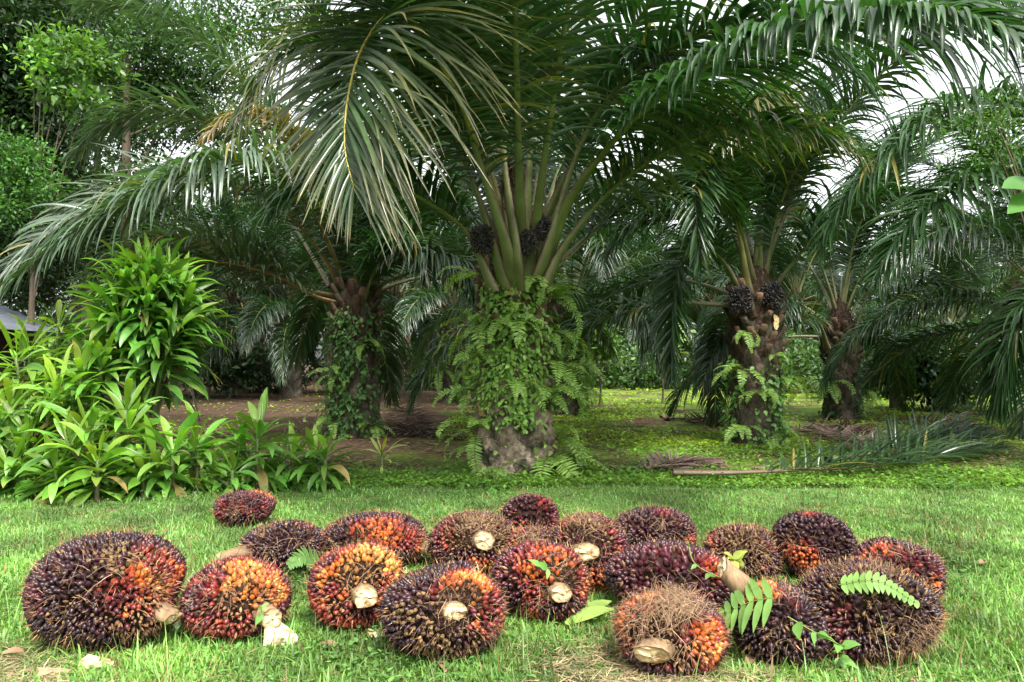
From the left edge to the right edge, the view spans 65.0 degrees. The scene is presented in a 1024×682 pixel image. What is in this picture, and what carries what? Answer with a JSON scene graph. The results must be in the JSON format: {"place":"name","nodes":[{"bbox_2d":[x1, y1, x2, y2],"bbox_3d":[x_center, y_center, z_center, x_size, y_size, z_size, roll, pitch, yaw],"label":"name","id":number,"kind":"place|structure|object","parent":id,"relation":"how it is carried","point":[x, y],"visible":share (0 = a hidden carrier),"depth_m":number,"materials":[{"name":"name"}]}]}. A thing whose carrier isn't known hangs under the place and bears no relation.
{"place":"outdoors","nodes":[
{"label":"outdoors","id":0,"kind":"place"},
{"bbox_2d":[0,364,1023,681],"bbox_3d":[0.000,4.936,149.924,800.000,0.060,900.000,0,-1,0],"label":"ground","id":1,"kind":"structure","parent":0,"point":[442,414],"depth_m":9.75,"materials":[{"name":"plant"}]},
{"bbox_2d":[0,377,51,484],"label":"rosette plant","id":2,"kind":"object","parent":1,"relation":"on","point":[9,393],"visible":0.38,"depth_m":7.60,"materials":[{"name":"green plant"}]},
{"bbox_2d":[0,305,64,419],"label":"shed","id":3,"kind":"structure","parent":1,"relation":"on","point":[9,321],"depth_m":12.79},
{"bbox_2d":[0,417,69,500],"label":"rosette plant","id":4,"kind":"object","parent":1,"relation":"on","point":[21,440],"visible":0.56,"depth_m":7.14,"materials":[{"name":"green plant"}]},
{"bbox_2d":[0,314,79,437],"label":"rosette plant","id":5,"kind":"object","parent":1,"relation":"on","point":[30,368],"visible":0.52,"depth_m":8.16,"materials":[{"name":"green plant"}]},
{"bbox_2d":[0,107,86,237],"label":"feathery tree","id":6,"kind":"object","parent":1,"relation":"on","point":[9,171],"visible":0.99,"depth_m":12.51,"materials":[{"name":"green plant"}]},
{"bbox_2d":[4,299,96,455],"bbox_3d":[-4.860,0.488,8.523,1.117,1.914,1.292,0,-1,0],"label":"rosette plant","id":7,"kind":"object","parent":1,"relation":"on","point":[58,307],"visible":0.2,"depth_m":8.57,"materials":[{"name":"green plant"}]},
{"bbox_2d":[0,370,101,491],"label":"rosette plant","id":8,"kind":"object","parent":1,"relation":"on","point":[16,424],"visible":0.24,"depth_m":7.57,"materials":[{"name":"green plant"}]},
{"bbox_2d":[4,434,101,505],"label":"rosette plant","id":9,"kind":"object","parent":1,"relation":"on","point":[50,492],"visible":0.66,"depth_m":6.92,"materials":[{"name":"green plant"}]},
{"bbox_2d":[16,298,110,380],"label":"undergrowth bush","id":10,"kind":"object","parent":1,"relation":"on","point":[66,322],"visible":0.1,"depth_m":24.39,"materials":[{"name":"green plant"}]},
{"bbox_2d":[0,0,139,321],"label":"broadleaf tree","id":11,"kind":"object","parent":1,"relation":"on","point":[16,103],"visible":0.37,"depth_m":14.94,"materials":[{"name":"green plant"}]},
{"bbox_2d":[3,340,137,485],"bbox_3d":[-4.268,0.724,7.828,1.186,1.484,1.141,0,-1,0],"label":"rosette plant","id":12,"kind":"object","parent":1,"relation":"on","point":[80,361],"visible":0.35,"depth_m":7.76,"materials":[{"name":"green plant"}]},
{"bbox_2d":[3,11,146,419],"bbox_3d":[-7.216,-1.850,13.154,2.285,6.952,1.692,0,-1,-9],"label":"broadleaf tree","id":13,"kind":"object","parent":1,"relation":"on","point":[64,49],"visible":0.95,"depth_m":13.10,"materials":[{"name":"green plant"}]},
{"bbox_2d":[14,395,149,500],"bbox_3d":[-3.809,1.047,7.246,1.007,1.146,1.166,0,-1,0],"label":"rosette plant","id":14,"kind":"object","parent":1,"relation":"on","point":[91,416],"visible":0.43,"depth_m":7.09,"materials":[{"name":"green plant"}]},
{"bbox_2d":[31,421,141,506],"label":"rosette plant","id":15,"kind":"object","parent":1,"relation":"on","point":[83,494],"visible":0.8,"depth_m":6.92,"materials":[{"name":"green plant"}]},
{"bbox_2d":[49,307,153,453],"bbox_3d":[-4.189,0.540,8.149,1.156,1.752,1.061,-1,-2,26],"label":"rosette plant","id":16,"kind":"object","parent":1,"relation":"on","point":[99,363],"visible":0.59,"depth_m":8.02,"materials":[{"name":"green plant"}]},
{"bbox_2d":[15,524,197,653],"bbox_3d":[-1.745,1.054,3.442,0.711,0.533,0.660,0,-1,0],"label":"fruit bunch","id":17,"kind":"object","parent":1,"relation":"on","point":[94,590],"visible":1,"depth_m":3.26,"materials":[{"name":"brown plant"}]},
{"bbox_2d":[65,376,179,476],"bbox_3d":[-3.679,0.951,7.692,0.976,1.215,1.185,1,-2,-44],"label":"rosette plant","id":18,"kind":"object","parent":1,"relation":"on","point":[128,420],"visible":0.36,"depth_m":7.66,"materials":[{"name":"green plant"}]},
{"bbox_2d":[5,0,253,380],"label":"broadleaf tree","id":19,"kind":"object","parent":1,"relation":"on","point":[105,233],"visible":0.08,"depth_m":23.74,"materials":[{"name":"green plant"}]},
{"bbox_2d":[101,439,182,502],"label":"rosette plant","id":20,"kind":"object","parent":1,"relation":"on","point":[132,481],"visible":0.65,"depth_m":7.01,"materials":[{"name":"green plant"}]},
{"bbox_2d":[58,231,240,458],"bbox_3d":[-3.892,0.119,8.571,1.747,2.602,1.805,0,-1,0],"label":"rosette plant","id":21,"kind":"object","parent":1,"relation":"on","point":[157,320],"visible":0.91,"depth_m":8.35,"materials":[{"name":"green plant"}]},
{"bbox_2d":[98,411,227,499],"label":"rosette plant","id":22,"kind":"object","parent":1,"relation":"on","point":[170,445],"visible":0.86,"depth_m":7.12,"materials":[{"name":"green plant"}]},
{"bbox_2d":[43,0,308,409],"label":"broadleaf tree","id":23,"kind":"object","parent":1,"relation":"on","point":[146,54],"visible":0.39,"depth_m":19.07,"materials":[{"name":"green plant"}]},
{"bbox_2d":[148,400,241,495],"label":"rosette plant","id":24,"kind":"object","parent":1,"relation":"on","point":[193,441],"visible":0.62,"depth_m":7.31,"materials":[{"name":"green plant"}]},
{"bbox_2d":[75,191,331,394],"bbox_3d":[-9.952,-1.998,28.573,10.069,7.928,9.235,0,-1,0],"label":"oil palm","id":25,"kind":"object","parent":1,"relation":"on","point":[231,298],"visible":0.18,"depth_m":27.55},
{"bbox_2d":[166,319,279,398],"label":"undergrowth bush","id":26,"kind":"object","parent":1,"relation":"on","point":[242,371],"visible":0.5,"depth_m":26.03,"materials":[{"name":"green plant"}]},
{"bbox_2d":[187,442,268,494],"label":"rosette plant","id":27,"kind":"object","parent":1,"relation":"on","point":[234,481],"visible":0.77,"depth_m":7.27,"materials":[{"name":"green plant"}]},
{"bbox_2d":[172,549,294,644],"bbox_3d":[-1.233,1.133,3.559,0.533,0.394,0.525,0,-1,0],"label":"fruit bunch","id":28,"kind":"object","parent":1,"relation":"on","point":[226,598],"visible":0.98,"depth_m":3.43,"materials":[{"name":"orange plant"}]},
{"bbox_2d":[209,489,278,526],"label":"fruit bunch","id":29,"kind":"object","parent":1,"relation":"on","point":[240,507],"visible":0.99,"depth_m":5.66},
{"bbox_2d":[204,388,310,492],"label":"rosette plant","id":30,"kind":"object","parent":1,"relation":"on","point":[242,435],"visible":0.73,"depth_m":7.53,"materials":[{"name":"green plant"}]},
{"bbox_2d":[203,333,328,393],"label":"undergrowth bush","id":31,"kind":"object","parent":1,"relation":"on","point":[267,374],"visible":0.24,"depth_m":29.96,"materials":[{"name":"green plant"}]},
{"bbox_2d":[215,516,323,569],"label":"fruit bunch","id":32,"kind":"object","parent":1,"relation":"on","point":[279,542],"visible":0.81,"depth_m":4.52,"materials":[{"name":"brown plant"}]},
{"bbox_2d":[151,191,413,396],"bbox_3d":[-7.436,-1.803,27.353,9.648,7.476,8.610,0,-1,0],"label":"oil palm","id":33,"kind":"object","parent":1,"relation":"on","point":[289,383],"visible":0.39,"depth_m":25.87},
{"bbox_2d":[246,421,323,488],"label":"rosette plant","id":34,"kind":"object","parent":1,"relation":"on","point":[292,448],"visible":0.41,"depth_m":7.76,"materials":[{"name":"green plant"}]},
{"bbox_2d":[0,0,620,437],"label":"oil palm","id":35,"kind":"object","parent":1,"relation":"on","point":[354,272],"visible":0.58,"depth_m":11.83,"materials":[{"name":"plant"}]},
{"bbox_2d":[311,305,355,438],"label":"creeper","id":36,"kind":"object","parent":35,"relation":"attached to","point":[342,359],"visible":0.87,"depth_m":12.38,"materials":[{"name":"green plant"}]},
{"bbox_2d":[318,311,361,438],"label":"creeper","id":37,"kind":"object","parent":35,"relation":"attached to","point":[344,432],"visible":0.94,"depth_m":12.36,"materials":[{"name":"green plant"}]},
{"bbox_2d":[347,302,388,438],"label":"creeper","id":38,"kind":"object","parent":35,"relation":"attached to","point":[360,396],"visible":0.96,"depth_m":12.40,"materials":[{"name":"green plant"}]},
{"bbox_2d":[268,424,365,491],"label":"rosette plant","id":39,"kind":"object","parent":1,"relation":"on","point":[322,473],"visible":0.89,"depth_m":7.65,"materials":[{"name":"green plant"}]},
{"bbox_2d":[303,536,405,631],"bbox_3d":[-0.708,1.098,3.657,0.491,0.432,0.481,0,-1,17],"label":"fruit bunch","id":40,"kind":"object","parent":1,"relation":"on","point":[346,585],"visible":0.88,"depth_m":3.53,"materials":[{"name":"orange plant"}]},
{"bbox_2d":[319,506,429,564],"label":"fruit bunch","id":41,"kind":"object","parent":1,"relation":"on","point":[404,533],"visible":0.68,"depth_m":4.55,"materials":[{"name":"red plant"}]},
{"bbox_2d":[272,196,477,393],"bbox_3d":[-4.579,-2.044,30.299,8.955,8.077,9.171,0,-2,-18],"label":"oil palm","id":42,"kind":"object","parent":1,"relation":"on","point":[395,291],"visible":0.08,"depth_m":29.61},
{"bbox_2d":[380,397,443,427],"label":"fallen frond","id":43,"kind":"object","parent":1,"relation":"on","point":[422,413],"visible":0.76,"depth_m":15.98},
{"bbox_2d":[382,418,471,439],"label":"fallen frond","id":44,"kind":"object","parent":1,"relation":"on","point":[408,428],"visible":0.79,"depth_m":12.78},
{"bbox_2d":[403,335,473,391],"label":"undergrowth bush","id":45,"kind":"object","parent":1,"relation":"on","point":[410,362],"visible":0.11,"depth_m":32.91,"materials":[{"name":"green plant"}]},
{"bbox_2d":[376,555,518,663],"bbox_3d":[-0.270,1.098,3.302,0.607,0.420,0.553,0,-1,0],"label":"fruit bunch","id":46,"kind":"object","parent":1,"relation":"on","point":[457,609],"visible":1,"depth_m":3.15,"materials":[{"name":"brown plant"}]},
{"bbox_2d":[290,159,617,402],"bbox_3d":[-1.568,-1.788,23.874,9.037,7.299,9.580,0,-1,0],"label":"oil palm","id":47,"kind":"object","parent":1,"relation":"on","point":[434,298],"visible":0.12,"depth_m":23.04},
{"bbox_2d":[435,414,488,476],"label":"fern","id":48,"kind":"object","parent":1,"relation":"on","point":[475,422],"visible":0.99,"depth_m":8.30,"materials":[{"name":"green plant"}]},
{"bbox_2d":[424,508,516,572],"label":"fruit bunch","id":49,"kind":"object","parent":1,"relation":"on","point":[473,534],"visible":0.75,"depth_m":4.50,"materials":[{"name":"brown plant"}]},
{"bbox_2d":[0,633,1022,681],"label":"straw litter","id":50,"kind":"object","parent":1,"relation":"on","point":[630,672],"visible":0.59,"depth_m":3.04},
{"bbox_2d":[0,461,1023,681],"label":"grass","id":51,"kind":"structure","parent":1,"relation":"on","point":[1002,640],"depth_m":3.77,"materials":[{"name":"plant"}]},
{"bbox_2d":[565,599,613,624],"bbox_3d":[0.372,1.236,3.679,0.105,0.046,0.354,-1,-2,44],"label":"leaf blade","id":52,"kind":"object","parent":51,"relation":"on","point":[592,610],"visible":0.96,"depth_m":3.66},
{"bbox_2d":[0,148,1023,381],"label":"wood","id":53,"kind":"object","parent":1,"relation":"on","point":[810,330],"visible":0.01,"depth_m":49.13,"materials":[{"name":"green plant"}]},
{"bbox_2d":[0,442,1023,531],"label":"weeds","id":54,"kind":"object","parent":1,"relation":"on","point":[952,478],"visible":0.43,"depth_m":7.59,"materials":[{"name":"green plant"}]},
{"bbox_2d":[5,386,1023,488],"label":"ground cover","id":55,"kind":"object","parent":1,"relation":"on","point":[824,477],"visible":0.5,"depth_m":8.58,"materials":[{"name":"green plant"}]},
{"bbox_2d":[504,520,551,548],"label":"fruit bunch","id":56,"kind":"object","parent":1,"relation":"on","point":[525,533],"visible":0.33,"depth_m":4.51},
{"bbox_2d":[498,488,561,533],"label":"fruit bunch","id":57,"kind":"object","parent":1,"relation":"on","point":[533,509],"visible":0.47,"depth_m":5.03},
{"bbox_2d":[490,534,593,623],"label":"fruit bunch","id":58,"kind":"object","parent":1,"relation":"on","point":[521,579],"visible":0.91,"depth_m":3.62,"materials":[{"name":"red plant"}]},
{"bbox_2d":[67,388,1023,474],"bbox_3d":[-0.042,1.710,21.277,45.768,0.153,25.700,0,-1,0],"label":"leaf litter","id":59,"kind":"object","parent":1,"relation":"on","point":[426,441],"visible":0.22,"depth_m":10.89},
{"bbox_2d":[377,128,740,421],"bbox_3d":[1.620,-1.663,17.183,8.569,6.781,8.662,-1,-2,34],"label":"oil palm","id":60,"kind":"object","parent":1,"relation":"on","point":[642,335],"visible":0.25,"depth_m":16.65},
{"bbox_2d":[553,423,589,472],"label":"fern","id":61,"kind":"object","parent":1,"relation":"on","point":[579,448],"visible":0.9,"depth_m":8.37,"materials":[{"name":"green plant"}]},
{"bbox_2d":[530,452,613,479],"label":"fern","id":62,"kind":"object","parent":1,"relation":"on","point":[558,457],"visible":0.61,"depth_m":8.16,"materials":[{"name":"green plant"}]},
{"bbox_2d":[120,0,1023,477],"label":"oil palm","id":63,"kind":"object","parent":1,"relation":"on","point":[488,134],"visible":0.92,"depth_m":6.88,"materials":[{"name":"plant"}]},
{"bbox_2d":[438,308,486,364],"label":"fern","id":64,"kind":"object","parent":63,"relation":"attached to","point":[475,320],"visible":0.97,"depth_m":8.39,"materials":[{"name":"green plant"}]},
{"bbox_2d":[462,281,504,411],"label":"creeper","id":65,"kind":"object","parent":63,"relation":"attached to","point":[485,370],"visible":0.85,"depth_m":8.32,"materials":[{"name":"green plant"}]},
{"bbox_2d":[471,282,538,432],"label":"creeper","id":66,"kind":"object","parent":63,"relation":"attached to","point":[508,358],"visible":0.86,"depth_m":8.24,"materials":[{"name":"green plant"}]},
{"bbox_2d":[473,252,546,337],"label":"creeper","id":67,"kind":"object","parent":63,"relation":"attached to","point":[534,295],"visible":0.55,"depth_m":8.33,"materials":[{"name":"green plant"}]},
{"bbox_2d":[479,300,551,347],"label":"fern","id":68,"kind":"object","parent":63,"relation":"attached to","point":[508,315],"visible":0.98,"depth_m":8.07,"materials":[{"name":"green plant"}]},
{"bbox_2d":[487,280,551,425],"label":"creeper","id":69,"kind":"object","parent":63,"relation":"attached to","point":[526,385],"visible":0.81,"depth_m":8.23,"materials":[{"name":"green plant"}]},
{"bbox_2d":[501,296,553,434],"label":"creeper","id":70,"kind":"object","parent":63,"relation":"attached to","point":[532,373],"visible":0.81,"depth_m":8.25,"materials":[{"name":"green plant"}]},
{"bbox_2d":[497,313,567,415],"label":"creeper","id":71,"kind":"object","parent":63,"relation":"attached to","point":[503,332],"visible":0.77,"depth_m":8.36,"materials":[{"name":"green plant"}]},
{"bbox_2d":[547,278,583,338],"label":"fern","id":72,"kind":"object","parent":63,"relation":"attached to","point":[558,294],"visible":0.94,"depth_m":8.52,"materials":[{"name":"green plant"}]},
{"bbox_2d":[546,349,594,405],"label":"fern","id":73,"kind":"object","parent":63,"relation":"attached to","point":[565,375],"visible":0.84,"depth_m":8.44,"materials":[{"name":"green plant"}]},
{"bbox_2d":[531,382,610,422],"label":"fern","id":74,"kind":"object","parent":63,"relation":"attached to","point":[564,388],"visible":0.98,"depth_m":8.26,"materials":[{"name":"green plant"}]},
{"bbox_2d":[549,505,630,593],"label":"fruit bunch","id":75,"kind":"object","parent":1,"relation":"on","point":[595,539],"visible":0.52,"depth_m":4.18,"materials":[{"name":"brown plant"}]},
{"bbox_2d":[585,321,631,408],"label":"light shrub","id":76,"kind":"object","parent":1,"relation":"on","point":[598,352],"visible":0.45,"depth_m":19.86,"materials":[{"name":"green plant"}]},
{"bbox_2d":[585,343,661,389],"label":"undergrowth bush","id":77,"kind":"object","parent":1,"relation":"on","point":[613,375],"visible":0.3,"depth_m":34.01,"materials":[{"name":"green plant"}]},
{"bbox_2d":[590,331,695,389],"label":"undergrowth bush","id":78,"kind":"object","parent":1,"relation":"on","point":[645,383],"visible":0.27,"depth_m":34.67,"materials":[{"name":"green plant"}]},
{"bbox_2d":[560,205,727,385],"bbox_3d":[6.125,-2.064,38.448,8.791,8.538,8.279,0,-1,14],"label":"oil palm","id":79,"kind":"object","parent":1,"relation":"on","point":[651,240],"visible":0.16,"depth_m":37.59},
{"bbox_2d":[615,501,699,545],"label":"fruit bunch","id":80,"kind":"object","parent":1,"relation":"on","point":[644,523],"visible":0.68,"depth_m":4.80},
{"bbox_2d":[600,577,733,679],"bbox_3d":[0.600,1.106,3.144,0.573,0.399,0.535,0,-1,0],"label":"fruit bunch","id":81,"kind":"object","parent":1,"relation":"on","point":[668,631],"visible":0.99,"depth_m":3.00,"materials":[{"name":"brown plant"}]},
{"bbox_2d":[608,448,726,471],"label":"fallen frond","id":82,"kind":"object","parent":1,"relation":"on","point":[681,463],"visible":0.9,"depth_m":8.81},
{"bbox_2d":[602,535,732,610],"bbox_3d":[0.772,1.141,3.905,0.702,0.415,0.597,0,-1,0],"label":"fruit bunch","id":83,"kind":"object","parent":1,"relation":"on","point":[642,565],"visible":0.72,"depth_m":3.78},
{"bbox_2d":[458,0,1021,447],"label":"oil palm","id":84,"kind":"object","parent":1,"relation":"on","point":[756,294],"visible":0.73,"depth_m":11.03,"materials":[{"name":"plant"}]},
{"bbox_2d":[716,354,756,444],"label":"creeper","id":85,"kind":"object","parent":84,"relation":"attached to","point":[736,387],"visible":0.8,"depth_m":11.25,"materials":[{"name":"green plant"}]},
{"bbox_2d":[747,363,790,449],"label":"creeper","id":86,"kind":"object","parent":84,"relation":"attached to","point":[775,412],"visible":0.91,"depth_m":11.00,"materials":[{"name":"green plant"}]},
{"bbox_2d":[771,347,794,446],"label":"creeper","id":87,"kind":"object","parent":84,"relation":"attached to","point":[783,396],"visible":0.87,"depth_m":11.09,"materials":[{"name":"green plant"}]},
{"bbox_2d":[699,517,786,579],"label":"fruit bunch","id":88,"kind":"object","parent":1,"relation":"on","point":[761,557],"visible":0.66,"depth_m":4.34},
{"bbox_2d":[717,556,837,669],"bbox_3d":[1.080,1.103,3.237,0.478,0.431,0.472,0,-1,0],"label":"fruit bunch","id":89,"kind":"object","parent":1,"relation":"on","point":[775,635],"visible":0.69,"depth_m":3.13,"materials":[{"name":"brown plant"}]},
{"bbox_2d":[718,577,773,633],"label":"fern leaf","id":90,"kind":"object","parent":89,"relation":"on","point":[751,591],"visible":0.92,"depth_m":3.15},
{"bbox_2d":[685,205,909,388],"bbox_3d":[12.536,-2.207,35.582,9.035,8.725,8.996,0,-1,-6],"label":"oil palm","id":91,"kind":"object","parent":1,"relation":"on","point":[796,285],"visible":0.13,"depth_m":35.36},
{"bbox_2d":[781,324,823,392],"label":"undergrowth bush","id":92,"kind":"object","parent":1,"relation":"on","point":[796,353],"visible":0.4,"depth_m":29.86,"materials":[{"name":"green plant"}]},
{"bbox_2d":[769,507,861,578],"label":"fruit bunch","id":93,"kind":"object","parent":1,"relation":"on","point":[805,538],"visible":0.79,"depth_m":4.31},
{"bbox_2d":[610,97,1023,422],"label":"oil palm","id":94,"kind":"object","parent":1,"relation":"on","point":[835,323],"visible":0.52,"depth_m":15.71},
{"bbox_2d":[787,616,860,669],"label":"leafy sprig","id":95,"kind":"object","parent":1,"relation":"on","point":[844,661],"visible":0.97,"depth_m":3.02,"materials":[{"name":"green plant"}]},
{"bbox_2d":[672,410,1018,476],"bbox_3d":[4.260,1.098,8.755,5.486,0.642,1.362,1,-2,-29],"label":"fallen frond","id":96,"kind":"object","parent":1,"relation":"on","point":[964,449],"visible":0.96,"depth_m":8.56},
{"bbox_2d":[824,405,1012,462],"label":"fallen frond","id":97,"kind":"object","parent":96,"relation":"on","point":[946,430],"visible":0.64,"depth_m":9.89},
{"bbox_2d":[787,420,905,459],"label":"fallen frond","id":98,"kind":"object","parent":1,"relation":"on","point":[818,432],"visible":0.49,"depth_m":11.64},
{"bbox_2d":[793,552,956,670],"bbox_3d":[1.461,1.095,3.293,0.665,0.471,0.637,0,-1,0],"label":"fruit bunch","id":99,"kind":"object","parent":1,"relation":"on","point":[906,627],"visible":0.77,"depth_m":3.12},
{"bbox_2d":[839,570,919,607],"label":"fern leaf","id":100,"kind":"object","parent":99,"relation":"on","point":[867,584],"visible":1,"depth_m":3.10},
{"bbox_2d":[847,532,952,598],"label":"fruit bunch","id":101,"kind":"object","parent":1,"relation":"on","point":[922,562],"visible":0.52,"depth_m":3.88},
{"bbox_2d":[801,0,1023,427],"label":"oil palm","id":102,"kind":"object","parent":1,"relation":"on","point":[1000,378],"visible":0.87,"depth_m":8.45,"materials":[{"name":"plant"}]},
{"bbox_2d":[804,105,1023,440],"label":"oil palm","id":103,"kind":"object","parent":1,"relation":"on","point":[977,235],"visible":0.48,"depth_m":14.80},
{"bbox_2d":[860,315,988,411],"bbox_3d":[9.978,0.601,19.562,3.773,2.478,3.018,-1,-2,20],"label":"broadleaf bush","id":104,"kind":"object","parent":1,"relation":"on","point":[928,376],"visible":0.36,"depth_m":19.17,"materials":[{"name":"green plant"}]},
{"bbox_2d":[828,205,1023,355],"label":"oil palm","id":105,"kind":"object","parent":1,"relation":"on","point":[955,269],"visible":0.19,"depth_m":29.18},
{"bbox_2d":[900,59,1023,225],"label":"feathery tree","id":106,"kind":"object","parent":1,"relation":"on","point":[997,123],"visible":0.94,"depth_m":7.13,"materials":[{"name":"green plant"}]},
{"bbox_2d":[910,196,1023,338],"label":"oil palm","id":107,"kind":"object","parent":1,"relation":"on","point":[982,203],"visible":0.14,"depth_m":39.46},
{"bbox_2d":[1002,176,1023,213],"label":"sapling","id":108,"kind":"object","parent":1,"relation":"on","point":[1016,203],"visible":1,"depth_m":4.57,"materials":[{"name":"green plant"}]},
{"bbox_2d":[4,0,1023,362],"label":"sky","id":109,"kind":"structure","parent":0,"point":[937,84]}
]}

